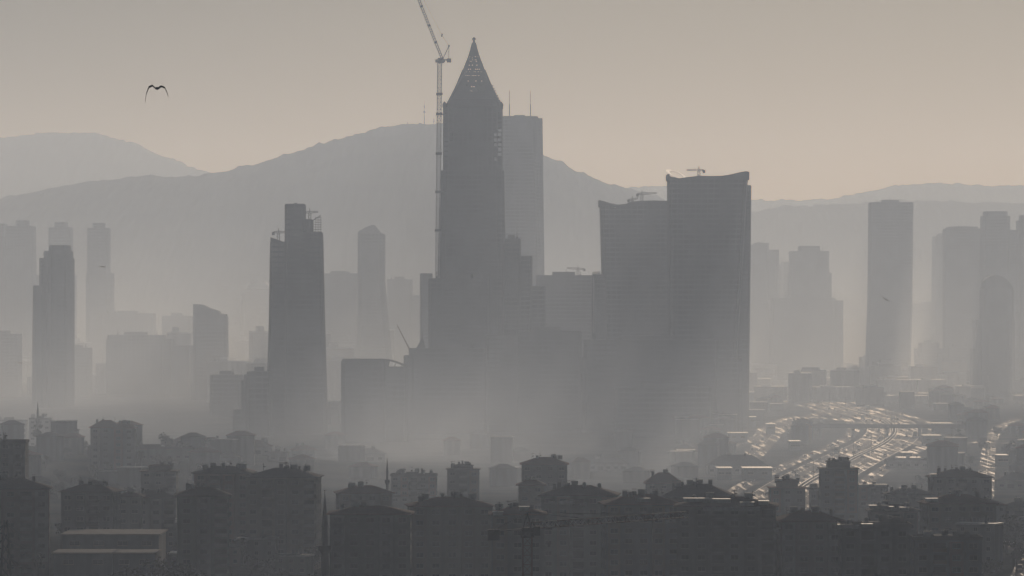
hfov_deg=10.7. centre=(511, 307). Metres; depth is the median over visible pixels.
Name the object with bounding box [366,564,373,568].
window
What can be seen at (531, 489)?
apartment block
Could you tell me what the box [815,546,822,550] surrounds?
window
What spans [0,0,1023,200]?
sky
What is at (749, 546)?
window
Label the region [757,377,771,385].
block
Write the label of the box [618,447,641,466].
house
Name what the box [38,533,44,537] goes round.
window
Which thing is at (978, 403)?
house
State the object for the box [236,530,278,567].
house
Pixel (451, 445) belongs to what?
house
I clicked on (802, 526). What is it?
window
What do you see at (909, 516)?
window
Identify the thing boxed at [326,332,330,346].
block
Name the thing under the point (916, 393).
block
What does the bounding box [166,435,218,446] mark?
apartment block
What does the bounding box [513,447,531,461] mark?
house
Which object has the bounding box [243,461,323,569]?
apartment block
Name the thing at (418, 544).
window
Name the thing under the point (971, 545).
window
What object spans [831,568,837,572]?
window
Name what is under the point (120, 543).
window
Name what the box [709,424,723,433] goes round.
house
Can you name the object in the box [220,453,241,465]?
house
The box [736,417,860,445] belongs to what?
road
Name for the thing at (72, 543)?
window
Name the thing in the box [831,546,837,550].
window
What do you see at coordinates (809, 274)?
skyscraper
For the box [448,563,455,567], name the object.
window
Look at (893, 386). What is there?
block
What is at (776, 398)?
house
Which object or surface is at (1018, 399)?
block
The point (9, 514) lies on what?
window
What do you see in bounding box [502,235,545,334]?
skyscraper
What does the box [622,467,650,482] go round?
house
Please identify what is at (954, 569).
window
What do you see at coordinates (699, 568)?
window
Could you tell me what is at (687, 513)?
window
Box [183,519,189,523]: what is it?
window
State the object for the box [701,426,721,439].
house
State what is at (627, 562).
window
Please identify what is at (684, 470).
house
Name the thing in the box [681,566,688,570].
window
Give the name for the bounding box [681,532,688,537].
window
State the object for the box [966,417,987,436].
house
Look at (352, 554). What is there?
window
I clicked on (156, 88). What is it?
bird
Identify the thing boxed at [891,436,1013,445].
road
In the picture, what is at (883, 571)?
window
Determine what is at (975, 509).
window
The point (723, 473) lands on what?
warehouse
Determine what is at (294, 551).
window
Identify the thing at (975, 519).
window
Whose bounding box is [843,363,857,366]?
block
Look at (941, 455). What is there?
house
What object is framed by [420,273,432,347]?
office block
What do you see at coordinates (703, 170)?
tower crane
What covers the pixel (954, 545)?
window
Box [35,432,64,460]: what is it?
house
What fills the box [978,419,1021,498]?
road
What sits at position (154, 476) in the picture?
apartment block
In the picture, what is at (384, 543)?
window
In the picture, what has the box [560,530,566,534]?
window
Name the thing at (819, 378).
block
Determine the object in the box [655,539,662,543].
window
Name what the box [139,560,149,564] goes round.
window
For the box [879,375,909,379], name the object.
block
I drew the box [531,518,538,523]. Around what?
window
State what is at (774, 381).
block
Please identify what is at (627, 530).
window
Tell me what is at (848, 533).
window
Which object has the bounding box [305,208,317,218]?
tower crane
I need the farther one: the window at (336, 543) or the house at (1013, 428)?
the house at (1013, 428)
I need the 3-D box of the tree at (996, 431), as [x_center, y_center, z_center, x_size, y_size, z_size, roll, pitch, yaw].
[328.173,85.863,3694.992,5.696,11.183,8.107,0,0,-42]
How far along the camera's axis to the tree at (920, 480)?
2723.70 m
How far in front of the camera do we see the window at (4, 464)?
1950.11 m
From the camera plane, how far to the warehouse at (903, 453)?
3144.01 m
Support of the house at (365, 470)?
on the ground
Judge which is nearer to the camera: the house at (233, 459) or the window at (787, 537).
the window at (787, 537)
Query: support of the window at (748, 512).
in the apartment block at (732, 535)
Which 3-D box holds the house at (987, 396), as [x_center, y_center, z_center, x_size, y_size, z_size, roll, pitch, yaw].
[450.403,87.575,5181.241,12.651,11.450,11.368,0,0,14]
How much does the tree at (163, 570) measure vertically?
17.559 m
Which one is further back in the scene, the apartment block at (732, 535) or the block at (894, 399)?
the block at (894, 399)
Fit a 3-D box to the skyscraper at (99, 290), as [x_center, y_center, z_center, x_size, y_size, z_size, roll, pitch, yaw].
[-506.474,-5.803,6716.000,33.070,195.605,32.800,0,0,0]
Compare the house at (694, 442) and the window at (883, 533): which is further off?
the house at (694, 442)
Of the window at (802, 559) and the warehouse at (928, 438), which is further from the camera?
the warehouse at (928, 438)
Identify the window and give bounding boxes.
[2,462,8,466]
[6,492,13,496]
[7,502,13,506]
[7,512,13,516]
[15,462,21,466]
[37,492,44,496]
[37,544,44,548]
[38,502,44,506]
[38,512,44,516]
[38,523,44,527]
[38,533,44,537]
[63,560,73,564]
[64,495,70,499]
[64,506,70,510]
[64,516,70,520]
[70,541,79,545]
[76,506,82,510]
[92,560,102,564]
[94,541,103,545]
[103,506,109,510]
[118,541,127,545]
[119,560,129,564]
[132,509,137,513]
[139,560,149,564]
[142,541,151,545]
[153,510,158,514]
[183,499,190,503]
[183,509,190,513]
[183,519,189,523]
[183,529,189,533]
[183,539,189,543]
[183,549,189,553]
[183,559,189,563]
[200,499,207,503]
[200,509,207,513]
[200,519,206,523]
[200,529,206,533]
[200,539,206,543]
[200,549,206,553]
[200,559,206,564]
[249,490,256,494]
[249,500,256,504]
[250,480,255,484]
[277,480,283,484]
[277,490,283,494]
[277,500,283,504]
[277,510,283,514]
[278,549,283,553]
[291,490,298,494]
[291,500,298,504]
[291,510,298,514]
[292,480,297,484]
[292,549,297,553]
[333,529,341,534]
[333,552,341,557]
[334,518,341,522]
[334,541,341,545]
[334,564,341,568]
[349,552,357,557]
[350,517,357,522]
[350,529,357,533]
[350,541,357,545]
[350,564,357,568]
[366,517,373,522]
[366,529,373,533]
[366,541,373,545]
[366,552,373,557]
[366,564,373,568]
[382,518,389,522]
[382,529,390,534]
[382,541,389,545]
[382,552,390,557]
[382,564,389,568]
[398,517,405,522]
[398,529,405,533]
[398,541,405,545]
[398,552,406,557]
[398,564,405,568]
[416,510,423,514]
[416,520,423,525]
[416,531,423,535]
[416,542,423,546]
[416,553,423,557]
[416,563,423,568]
[432,509,439,514]
[432,520,439,524]
[432,531,439,535]
[432,542,439,546]
[432,552,439,557]
[432,563,439,567]
[448,509,455,514]
[448,520,455,524]
[448,531,455,535]
[448,542,455,546]
[448,552,455,557]
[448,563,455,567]
[464,509,472,514]
[464,542,472,546]
[464,552,472,557]
[465,520,471,524]
[465,531,471,535]
[465,563,471,567]
[480,542,488,546]
[481,509,487,513]
[481,520,487,524]
[481,531,487,535]
[481,552,487,556]
[481,563,487,567]
[496,519,503,523]
[496,543,503,547]
[496,555,503,559]
[496,567,503,571]
[514,518,521,523]
[514,530,521,535]
[514,542,521,547]
[514,555,521,559]
[514,567,521,571]
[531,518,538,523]
[533,542,538,547]
[533,555,538,559]
[533,567,538,571]
[544,530,551,534]
[544,551,551,555]
[545,509,551,513]
[545,561,551,565]
[560,509,566,513]
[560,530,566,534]
[560,551,566,555]
[589,499,596,503]
[590,530,596,534]
[590,551,596,555]
[610,507,618,512]
[610,528,618,533]
[610,539,617,543]
[610,549,618,554]
[610,560,617,564]
[610,570,618,575]
[625,507,632,511]
[625,528,632,532]
[625,539,632,543]
[625,549,632,553]
[625,560,632,564]
[625,570,632,575]
[640,507,646,511]
[640,528,646,532]
[640,539,646,543]
[640,549,646,553]
[640,560,646,564]
[640,570,646,574]
[654,549,662,554]
[654,570,662,575]
[655,507,662,511]
[655,528,662,532]
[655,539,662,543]
[655,560,662,564]
[669,507,676,511]
[669,519,676,522]
[669,528,676,532]
[669,539,676,543]
[669,549,676,553]
[669,560,676,564]
[669,570,676,574]
[681,509,688,514]
[681,521,688,525]
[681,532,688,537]
[681,543,688,548]
[681,555,688,559]
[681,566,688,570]
[697,510,704,514]
[697,521,704,525]
[697,532,705,537]
[697,544,704,548]
[697,555,704,559]
[697,566,705,571]
[730,532,738,537]
[730,566,738,571]
[731,511,738,514]
[731,521,738,525]
[731,543,738,548]
[731,555,738,559]
[747,511,754,514]
[747,521,754,526]
[747,532,755,537]
[747,544,754,548]
[747,555,754,559]
[747,566,755,571]
[785,524,792,528]
[785,535,792,539]
[785,546,792,550]
[785,557,792,561]
[785,568,792,572]
[800,524,807,528]
[800,535,807,539]
[800,546,807,550]
[800,557,807,561]
[800,568,807,572]
[815,524,822,528]
[815,535,822,539]
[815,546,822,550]
[815,557,822,561]
[815,568,822,572]
[831,524,837,528]
[831,535,837,539]
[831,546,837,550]
[831,557,837,561]
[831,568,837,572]
[846,531,854,536]
[846,544,853,548]
[846,556,853,561]
[846,569,854,574]
[880,531,889,536]
[880,544,889,549]
[880,569,889,574]
[881,556,888,561]
[898,531,906,536]
[898,544,906,548]
[898,556,906,561]
[898,569,906,574]
[907,514,913,518]
[918,543,927,548]
[918,555,927,560]
[918,567,927,572]
[932,507,938,511]
[945,507,951,511]
[945,517,951,521]
[952,543,960,548]
[952,555,960,560]
[952,567,960,572]
[958,507,965,511]
[959,517,965,521]
[969,543,977,548]
[969,555,977,560]
[969,567,977,572]
[973,507,979,511]
[973,517,979,521]
[986,507,992,511]
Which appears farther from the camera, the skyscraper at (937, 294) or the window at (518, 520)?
the skyscraper at (937, 294)
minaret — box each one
[35,400,39,444]
[318,490,330,575]
[385,457,389,489]
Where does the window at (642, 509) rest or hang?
in the apartment block at (644, 548)
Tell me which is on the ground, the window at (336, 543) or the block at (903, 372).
the block at (903, 372)
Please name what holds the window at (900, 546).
in the apartment block at (867, 547)
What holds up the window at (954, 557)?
in the apartment block at (954, 553)
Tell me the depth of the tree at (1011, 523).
1912.40 m
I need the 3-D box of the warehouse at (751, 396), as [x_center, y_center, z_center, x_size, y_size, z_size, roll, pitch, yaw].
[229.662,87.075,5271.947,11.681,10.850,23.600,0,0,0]
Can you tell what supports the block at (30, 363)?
on the ground
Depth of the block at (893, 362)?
6138.25 m
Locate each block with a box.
[0,331,21,396]
[0,416,27,438]
[0,432,29,478]
[0,472,52,575]
[22,359,28,380]
[27,377,31,393]
[29,351,31,376]
[29,413,52,445]
[58,479,123,548]
[75,338,90,347]
[75,345,91,396]
[89,417,117,469]
[92,373,95,390]
[96,360,105,393]
[102,311,155,362]
[106,330,192,396]
[112,420,137,469]
[121,486,145,528]
[136,441,192,462]
[139,459,179,517]
[139,486,176,528]
[162,313,192,344]
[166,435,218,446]
[167,327,191,344]
[174,480,231,575]
[191,463,256,542]
[207,357,248,401]
[210,371,242,416]
[228,321,237,328]
[233,367,272,436]
[235,336,248,360]
[240,280,268,339]
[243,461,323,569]
[246,358,266,373]
[249,326,267,361]
[255,437,272,455]
[268,445,288,462]
[290,443,316,457]
[324,271,357,358]
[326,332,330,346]
[326,343,353,359]
[326,356,342,400]
[326,500,414,575]
[328,401,340,423]
[333,480,394,509]
[341,359,407,441]
[365,445,386,461]
[386,277,419,365]
[389,329,393,364]
[390,468,437,503]
[404,490,494,575]
[417,331,424,347]
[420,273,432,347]
[446,460,480,499]
[488,500,546,575]
[516,474,546,509]
[519,454,568,491]
[538,480,620,575]
[590,454,628,470]
[598,489,678,575]
[613,380,711,436]
[643,469,681,495]
[660,477,738,501]
[673,489,779,575]
[705,451,768,473]
[749,371,757,391]
[751,363,776,376]
[751,368,773,376]
[754,385,787,400]
[757,376,776,385]
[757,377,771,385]
[767,294,842,379]
[767,474,806,516]
[776,505,845,575]
[788,370,811,401]
[801,367,826,386]
[808,483,818,509]
[812,385,854,401]
[817,456,859,520]
[830,367,859,386]
[837,515,911,575]
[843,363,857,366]
[846,365,869,385]
[855,385,883,405]
[858,480,888,507]
[859,355,864,366]
[865,500,920,533]
[870,364,900,384]
[872,360,901,367]
[875,378,916,394]
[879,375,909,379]
[882,483,935,530]
[885,395,927,403]
[885,455,926,468]
[890,359,906,367]
[900,368,907,376]
[908,363,937,379]
[908,529,982,575]
[911,302,930,365]
[914,340,944,372]
[914,378,946,392]
[914,392,928,395]
[916,489,998,533]
[925,465,992,498]
[936,371,965,388]
[942,359,966,380]
[945,345,972,369]
[955,385,984,398]
[967,370,969,380]
[993,471,1023,489]
[1004,496,1023,535]
[1013,394,1023,403]
[1015,377,1023,392]
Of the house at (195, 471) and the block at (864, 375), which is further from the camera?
the block at (864, 375)
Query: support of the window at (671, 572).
in the apartment block at (644, 548)
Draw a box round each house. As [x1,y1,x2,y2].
[0,420,24,438]
[29,450,42,477]
[29,476,51,500]
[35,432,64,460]
[50,420,77,434]
[64,433,84,454]
[86,445,89,457]
[96,470,116,483]
[108,484,127,492]
[116,466,147,491]
[117,421,143,445]
[166,524,176,554]
[169,551,176,567]
[180,432,205,448]
[188,447,220,478]
[190,468,202,480]
[209,438,238,454]
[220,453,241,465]
[225,431,255,464]
[229,541,242,566]
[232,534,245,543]
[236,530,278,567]
[274,547,314,575]
[288,454,315,472]
[325,431,345,448]
[338,445,365,461]
[348,462,377,478]
[442,437,460,454]
[470,430,489,447]
[489,464,517,486]
[490,436,513,462]
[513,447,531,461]
[516,467,521,478]
[571,457,590,478]
[614,428,633,450]
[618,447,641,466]
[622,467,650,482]
[668,450,692,461]
[671,462,699,477]
[673,444,694,450]
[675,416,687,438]
[676,419,698,441]
[676,449,694,460]
[683,437,702,443]
[684,414,709,438]
[687,438,703,451]
[697,440,717,465]
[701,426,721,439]
[703,433,729,456]
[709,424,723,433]
[712,412,720,423]
[713,416,734,434]
[718,414,736,431]
[729,440,736,452]
[749,409,763,420]
[750,401,767,412]
[755,397,771,409]
[769,403,783,410]
[770,395,782,402]
[787,431,790,441]
[790,422,808,443]
[791,418,813,438]
[804,423,812,439]
[899,391,914,408]
[926,440,958,471]
[927,442,958,473]
[929,388,946,407]
[933,403,947,409]
[934,385,952,393]
[941,392,954,403]
[943,437,967,451]
[947,402,963,419]
[953,393,963,403]
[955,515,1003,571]
[957,412,967,419]
[957,418,967,428]
[958,452,964,468]
[964,398,977,406]
[964,407,973,411]
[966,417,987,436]
[967,409,988,433]
[971,387,984,399]
[973,399,989,408]
[982,404,990,410]
[985,393,993,400]
[985,497,1006,522]
[986,405,999,418]
[989,396,1003,405]
[1007,422,1023,433]
[1007,448,1015,463]
[1008,461,1023,472]
[1015,444,1023,461]
[1018,425,1023,438]
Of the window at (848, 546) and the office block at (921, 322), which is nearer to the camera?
the window at (848, 546)
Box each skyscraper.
[0,220,38,360]
[0,223,7,274]
[32,245,74,407]
[48,222,76,337]
[86,223,113,373]
[191,304,228,399]
[267,203,327,433]
[355,225,393,365]
[404,344,486,432]
[429,270,491,347]
[438,37,504,334]
[486,325,581,431]
[494,90,543,285]
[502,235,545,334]
[536,272,591,356]
[578,336,742,432]
[591,200,667,339]
[666,170,748,356]
[737,185,750,427]
[749,242,778,364]
[779,262,788,297]
[788,246,831,297]
[865,198,912,367]
[912,243,914,303]
[931,233,942,347]
[943,225,979,347]
[970,275,1014,393]
[980,211,1017,378]
[1016,215,1023,376]
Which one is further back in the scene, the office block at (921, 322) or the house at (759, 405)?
the office block at (921, 322)
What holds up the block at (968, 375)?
on the ground
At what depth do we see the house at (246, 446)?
2856.95 m
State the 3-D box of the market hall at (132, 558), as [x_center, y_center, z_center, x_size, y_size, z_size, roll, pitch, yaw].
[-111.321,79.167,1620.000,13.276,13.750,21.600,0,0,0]
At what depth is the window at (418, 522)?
1598.26 m
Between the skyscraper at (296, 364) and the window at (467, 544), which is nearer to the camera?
the window at (467, 544)
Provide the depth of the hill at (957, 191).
12749.55 m
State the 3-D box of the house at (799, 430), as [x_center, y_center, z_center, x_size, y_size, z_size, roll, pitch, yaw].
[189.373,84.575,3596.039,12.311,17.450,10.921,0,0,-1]
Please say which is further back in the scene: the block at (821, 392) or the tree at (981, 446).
the block at (821, 392)
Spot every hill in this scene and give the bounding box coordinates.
[0,123,865,366]
[0,132,209,198]
[629,182,1023,211]
[751,199,1023,323]
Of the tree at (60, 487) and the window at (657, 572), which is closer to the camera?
the window at (657, 572)
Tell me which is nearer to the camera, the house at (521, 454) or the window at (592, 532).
the window at (592, 532)
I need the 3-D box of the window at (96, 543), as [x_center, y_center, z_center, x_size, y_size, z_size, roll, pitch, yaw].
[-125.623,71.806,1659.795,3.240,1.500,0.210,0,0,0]
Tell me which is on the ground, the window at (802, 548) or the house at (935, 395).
the house at (935, 395)
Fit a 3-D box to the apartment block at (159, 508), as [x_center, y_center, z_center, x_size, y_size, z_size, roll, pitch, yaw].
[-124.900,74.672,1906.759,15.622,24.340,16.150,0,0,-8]
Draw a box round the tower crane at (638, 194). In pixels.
[636,192,656,200]
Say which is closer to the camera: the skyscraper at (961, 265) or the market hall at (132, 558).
the market hall at (132, 558)
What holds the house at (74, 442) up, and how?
on the ground
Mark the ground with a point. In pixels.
(174, 417)
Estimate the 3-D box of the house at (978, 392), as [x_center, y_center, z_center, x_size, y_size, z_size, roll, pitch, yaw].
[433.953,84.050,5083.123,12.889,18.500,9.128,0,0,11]
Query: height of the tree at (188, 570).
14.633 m
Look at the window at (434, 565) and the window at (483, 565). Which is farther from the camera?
the window at (483, 565)
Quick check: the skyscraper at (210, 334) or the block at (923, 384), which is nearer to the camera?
the skyscraper at (210, 334)
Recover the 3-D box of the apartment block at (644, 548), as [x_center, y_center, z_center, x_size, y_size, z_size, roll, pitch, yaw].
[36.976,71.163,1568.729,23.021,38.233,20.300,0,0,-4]
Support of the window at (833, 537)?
in the apartment block at (806, 542)
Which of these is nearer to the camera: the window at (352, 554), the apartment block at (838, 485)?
the window at (352, 554)
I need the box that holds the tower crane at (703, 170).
[687,169,704,175]
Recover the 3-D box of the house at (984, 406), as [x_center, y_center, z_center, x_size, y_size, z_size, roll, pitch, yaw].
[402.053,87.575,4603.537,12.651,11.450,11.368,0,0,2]
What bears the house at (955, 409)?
on the ground
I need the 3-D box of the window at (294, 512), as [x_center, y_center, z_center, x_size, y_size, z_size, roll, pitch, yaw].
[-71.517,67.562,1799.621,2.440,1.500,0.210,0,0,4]
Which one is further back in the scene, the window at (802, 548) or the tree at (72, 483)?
the tree at (72, 483)
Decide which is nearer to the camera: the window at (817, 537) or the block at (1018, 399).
the window at (817, 537)
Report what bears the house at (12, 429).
on the ground
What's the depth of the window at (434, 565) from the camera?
1599.43 m
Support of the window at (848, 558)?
in the apartment block at (867, 547)
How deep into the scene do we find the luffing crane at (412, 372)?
3899.20 m
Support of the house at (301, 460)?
on the ground
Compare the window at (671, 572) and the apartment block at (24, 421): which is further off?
the apartment block at (24, 421)
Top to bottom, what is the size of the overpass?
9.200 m
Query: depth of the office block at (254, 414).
3800.14 m
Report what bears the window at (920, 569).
in the apartment block at (954, 553)
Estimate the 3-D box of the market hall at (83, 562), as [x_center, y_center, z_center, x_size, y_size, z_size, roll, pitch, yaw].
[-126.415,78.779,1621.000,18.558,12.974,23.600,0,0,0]
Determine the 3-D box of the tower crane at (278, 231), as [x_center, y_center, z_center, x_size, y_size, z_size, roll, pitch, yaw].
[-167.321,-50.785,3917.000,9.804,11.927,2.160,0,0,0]
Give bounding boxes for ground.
[0,380,1023,575]
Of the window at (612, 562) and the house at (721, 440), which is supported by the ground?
the house at (721, 440)
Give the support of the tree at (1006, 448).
on the ground
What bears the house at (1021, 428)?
on the ground
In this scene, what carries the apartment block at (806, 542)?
on the ground
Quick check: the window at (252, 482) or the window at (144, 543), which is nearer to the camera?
the window at (144, 543)
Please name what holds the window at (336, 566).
in the apartment block at (370, 540)
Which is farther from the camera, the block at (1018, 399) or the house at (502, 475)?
the block at (1018, 399)
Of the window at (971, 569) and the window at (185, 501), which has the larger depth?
the window at (185, 501)
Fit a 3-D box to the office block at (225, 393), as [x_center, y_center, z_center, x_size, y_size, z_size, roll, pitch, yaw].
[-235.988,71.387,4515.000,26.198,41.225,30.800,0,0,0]
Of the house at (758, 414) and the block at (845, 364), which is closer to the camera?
the house at (758, 414)
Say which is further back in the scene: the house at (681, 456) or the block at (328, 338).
the block at (328, 338)
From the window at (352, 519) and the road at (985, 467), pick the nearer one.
the window at (352, 519)
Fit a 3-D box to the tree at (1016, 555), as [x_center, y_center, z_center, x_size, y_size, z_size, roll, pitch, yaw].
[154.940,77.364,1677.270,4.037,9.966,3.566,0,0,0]
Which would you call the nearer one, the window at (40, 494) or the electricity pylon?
the electricity pylon
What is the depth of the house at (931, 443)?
2987.76 m
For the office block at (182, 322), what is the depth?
6500.14 m
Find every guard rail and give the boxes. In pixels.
[798,400,892,485]
[803,400,895,485]
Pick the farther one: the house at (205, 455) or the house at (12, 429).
the house at (12, 429)
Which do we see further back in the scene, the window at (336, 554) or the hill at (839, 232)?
the hill at (839, 232)
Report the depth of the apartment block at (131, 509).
1879.98 m
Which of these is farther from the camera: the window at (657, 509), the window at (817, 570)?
the window at (657, 509)
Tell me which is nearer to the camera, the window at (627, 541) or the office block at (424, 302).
the window at (627, 541)
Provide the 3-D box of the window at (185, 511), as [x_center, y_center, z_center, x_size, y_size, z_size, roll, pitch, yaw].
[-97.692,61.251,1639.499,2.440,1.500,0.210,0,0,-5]
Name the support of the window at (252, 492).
in the apartment block at (284, 505)
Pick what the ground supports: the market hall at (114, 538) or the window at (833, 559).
the market hall at (114, 538)
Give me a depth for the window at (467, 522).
1599.43 m
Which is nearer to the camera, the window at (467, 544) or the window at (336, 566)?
the window at (336, 566)
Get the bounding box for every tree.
[32,424,42,445]
[52,482,64,496]
[54,523,60,535]
[66,474,81,487]
[108,559,159,575]
[131,486,140,492]
[140,458,154,466]
[147,556,186,575]
[158,432,169,446]
[159,456,170,463]
[163,438,173,446]
[163,562,196,575]
[183,473,191,483]
[196,463,205,469]
[220,460,229,465]
[304,546,320,573]
[915,475,927,487]
[977,437,987,449]
[979,440,991,454]
[982,560,995,575]
[992,426,1001,439]
[1001,440,1016,452]
[1002,513,1018,545]
[1003,522,1011,548]
[1003,534,1015,553]
[1005,524,1023,542]
[1009,515,1021,528]
[1009,542,1023,552]
[1010,543,1022,570]
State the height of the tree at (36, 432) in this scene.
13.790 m
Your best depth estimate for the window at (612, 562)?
1558.57 m
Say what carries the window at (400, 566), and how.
in the apartment block at (370, 540)
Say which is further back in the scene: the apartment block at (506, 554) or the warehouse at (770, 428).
the warehouse at (770, 428)
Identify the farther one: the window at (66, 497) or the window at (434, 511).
the window at (66, 497)
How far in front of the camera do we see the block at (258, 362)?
5059.23 m
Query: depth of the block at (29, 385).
5639.03 m
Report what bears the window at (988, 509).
in the apartment block at (938, 514)
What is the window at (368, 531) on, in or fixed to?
in the apartment block at (370, 540)
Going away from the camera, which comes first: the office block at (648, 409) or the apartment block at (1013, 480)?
the apartment block at (1013, 480)
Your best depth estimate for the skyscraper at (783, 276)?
7500.14 m
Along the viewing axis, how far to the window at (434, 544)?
1599.43 m
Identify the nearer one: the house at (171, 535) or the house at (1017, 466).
the house at (171, 535)
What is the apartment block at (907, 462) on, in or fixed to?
on the ground
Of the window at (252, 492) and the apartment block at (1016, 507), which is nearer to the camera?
the window at (252, 492)
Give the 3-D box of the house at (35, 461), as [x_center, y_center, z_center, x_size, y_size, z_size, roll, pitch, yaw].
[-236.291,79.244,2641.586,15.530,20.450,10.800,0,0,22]
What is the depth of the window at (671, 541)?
1560.47 m
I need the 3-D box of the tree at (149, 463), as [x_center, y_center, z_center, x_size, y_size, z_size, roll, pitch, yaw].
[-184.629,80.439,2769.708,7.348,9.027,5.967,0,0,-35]
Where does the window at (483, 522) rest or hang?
in the apartment block at (449, 536)
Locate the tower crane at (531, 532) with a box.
[488,511,688,575]
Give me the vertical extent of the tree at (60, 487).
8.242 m
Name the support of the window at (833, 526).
in the apartment block at (806, 542)
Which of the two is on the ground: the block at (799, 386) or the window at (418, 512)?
the block at (799, 386)
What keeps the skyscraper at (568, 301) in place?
on the ground
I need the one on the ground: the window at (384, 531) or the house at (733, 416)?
the house at (733, 416)
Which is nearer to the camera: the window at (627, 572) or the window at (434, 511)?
the window at (627, 572)
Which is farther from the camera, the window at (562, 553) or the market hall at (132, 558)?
the window at (562, 553)
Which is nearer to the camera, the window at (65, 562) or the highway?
the window at (65, 562)
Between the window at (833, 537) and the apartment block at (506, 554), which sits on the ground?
the apartment block at (506, 554)
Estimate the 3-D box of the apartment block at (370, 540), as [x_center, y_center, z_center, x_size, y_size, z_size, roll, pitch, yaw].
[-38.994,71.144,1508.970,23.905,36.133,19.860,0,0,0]
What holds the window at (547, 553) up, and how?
in the apartment block at (573, 551)
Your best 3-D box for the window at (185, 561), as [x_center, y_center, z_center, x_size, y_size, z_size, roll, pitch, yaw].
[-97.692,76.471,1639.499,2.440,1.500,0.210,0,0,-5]
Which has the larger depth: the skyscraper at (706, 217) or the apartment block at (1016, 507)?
the skyscraper at (706, 217)
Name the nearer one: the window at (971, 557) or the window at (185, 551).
the window at (971, 557)
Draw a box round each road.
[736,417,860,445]
[742,411,835,459]
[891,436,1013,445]
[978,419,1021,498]
[1004,545,1023,575]
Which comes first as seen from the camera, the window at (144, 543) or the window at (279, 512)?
the window at (144, 543)
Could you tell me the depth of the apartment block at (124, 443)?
2700.00 m
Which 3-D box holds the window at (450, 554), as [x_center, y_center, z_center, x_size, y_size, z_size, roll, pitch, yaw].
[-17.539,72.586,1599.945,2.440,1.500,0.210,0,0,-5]
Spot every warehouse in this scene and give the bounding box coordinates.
[716,467,732,479]
[727,432,747,442]
[741,467,772,479]
[749,392,753,400]
[749,416,755,426]
[765,423,774,433]
[788,440,800,450]
[899,451,912,456]
[921,434,941,443]
[931,423,952,433]
[994,454,1008,466]
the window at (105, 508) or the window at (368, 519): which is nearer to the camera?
the window at (368, 519)
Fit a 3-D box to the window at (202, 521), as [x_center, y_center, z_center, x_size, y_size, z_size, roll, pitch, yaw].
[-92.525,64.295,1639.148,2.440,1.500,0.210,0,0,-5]
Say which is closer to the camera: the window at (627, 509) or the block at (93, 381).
the window at (627, 509)
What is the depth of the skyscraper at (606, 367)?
3920.14 m
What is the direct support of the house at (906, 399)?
on the ground
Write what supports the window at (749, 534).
in the apartment block at (732, 535)
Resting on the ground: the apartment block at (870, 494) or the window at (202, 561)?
the apartment block at (870, 494)
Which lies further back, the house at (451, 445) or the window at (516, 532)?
the house at (451, 445)
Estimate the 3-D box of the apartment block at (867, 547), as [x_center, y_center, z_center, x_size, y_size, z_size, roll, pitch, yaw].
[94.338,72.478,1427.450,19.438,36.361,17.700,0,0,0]
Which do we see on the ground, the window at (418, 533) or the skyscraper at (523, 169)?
the skyscraper at (523, 169)
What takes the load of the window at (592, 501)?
in the apartment block at (573, 551)
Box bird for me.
[145,85,167,100]
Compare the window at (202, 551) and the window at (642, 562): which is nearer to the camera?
the window at (642, 562)
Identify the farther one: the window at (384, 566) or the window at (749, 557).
the window at (384, 566)
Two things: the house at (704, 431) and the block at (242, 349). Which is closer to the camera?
the house at (704, 431)
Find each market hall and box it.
[51,549,117,575]
[61,529,167,574]
[112,549,160,575]
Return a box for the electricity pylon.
[0,520,24,575]
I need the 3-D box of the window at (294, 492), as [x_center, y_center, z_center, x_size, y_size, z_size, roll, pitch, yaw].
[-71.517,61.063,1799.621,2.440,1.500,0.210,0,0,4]
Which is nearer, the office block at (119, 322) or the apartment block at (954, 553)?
the apartment block at (954, 553)
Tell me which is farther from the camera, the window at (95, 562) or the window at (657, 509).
the window at (95, 562)
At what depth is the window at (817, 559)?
1499.96 m
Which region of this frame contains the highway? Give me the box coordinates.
[726,397,940,509]
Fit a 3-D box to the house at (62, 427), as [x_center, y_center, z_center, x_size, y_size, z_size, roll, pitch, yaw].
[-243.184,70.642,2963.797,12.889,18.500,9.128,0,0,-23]
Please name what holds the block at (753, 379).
on the ground
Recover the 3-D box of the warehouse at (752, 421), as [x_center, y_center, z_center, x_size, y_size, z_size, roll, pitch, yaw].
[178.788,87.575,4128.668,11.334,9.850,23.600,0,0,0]
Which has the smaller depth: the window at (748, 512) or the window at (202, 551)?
the window at (748, 512)
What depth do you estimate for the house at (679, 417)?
3737.11 m
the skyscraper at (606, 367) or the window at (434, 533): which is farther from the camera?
the skyscraper at (606, 367)
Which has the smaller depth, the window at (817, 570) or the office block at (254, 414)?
the window at (817, 570)
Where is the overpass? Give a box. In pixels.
[813,424,965,436]
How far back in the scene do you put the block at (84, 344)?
6327.76 m
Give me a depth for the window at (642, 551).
1560.09 m
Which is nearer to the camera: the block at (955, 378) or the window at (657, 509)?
the window at (657, 509)
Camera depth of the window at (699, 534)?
1499.59 m
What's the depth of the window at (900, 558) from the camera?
1420.13 m
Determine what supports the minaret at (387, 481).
on the ground
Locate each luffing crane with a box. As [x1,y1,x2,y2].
[397,325,413,411]
[418,0,450,277]
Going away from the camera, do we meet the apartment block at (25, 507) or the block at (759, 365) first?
the apartment block at (25, 507)
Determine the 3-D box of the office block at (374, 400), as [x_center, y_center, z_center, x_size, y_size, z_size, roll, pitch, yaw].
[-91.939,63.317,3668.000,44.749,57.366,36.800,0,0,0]
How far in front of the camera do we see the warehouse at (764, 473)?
2844.33 m
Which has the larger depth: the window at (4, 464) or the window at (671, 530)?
the window at (4, 464)
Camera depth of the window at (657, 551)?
1559.33 m
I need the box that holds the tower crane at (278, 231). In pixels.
[272,228,284,239]
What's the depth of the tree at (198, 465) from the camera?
2663.18 m

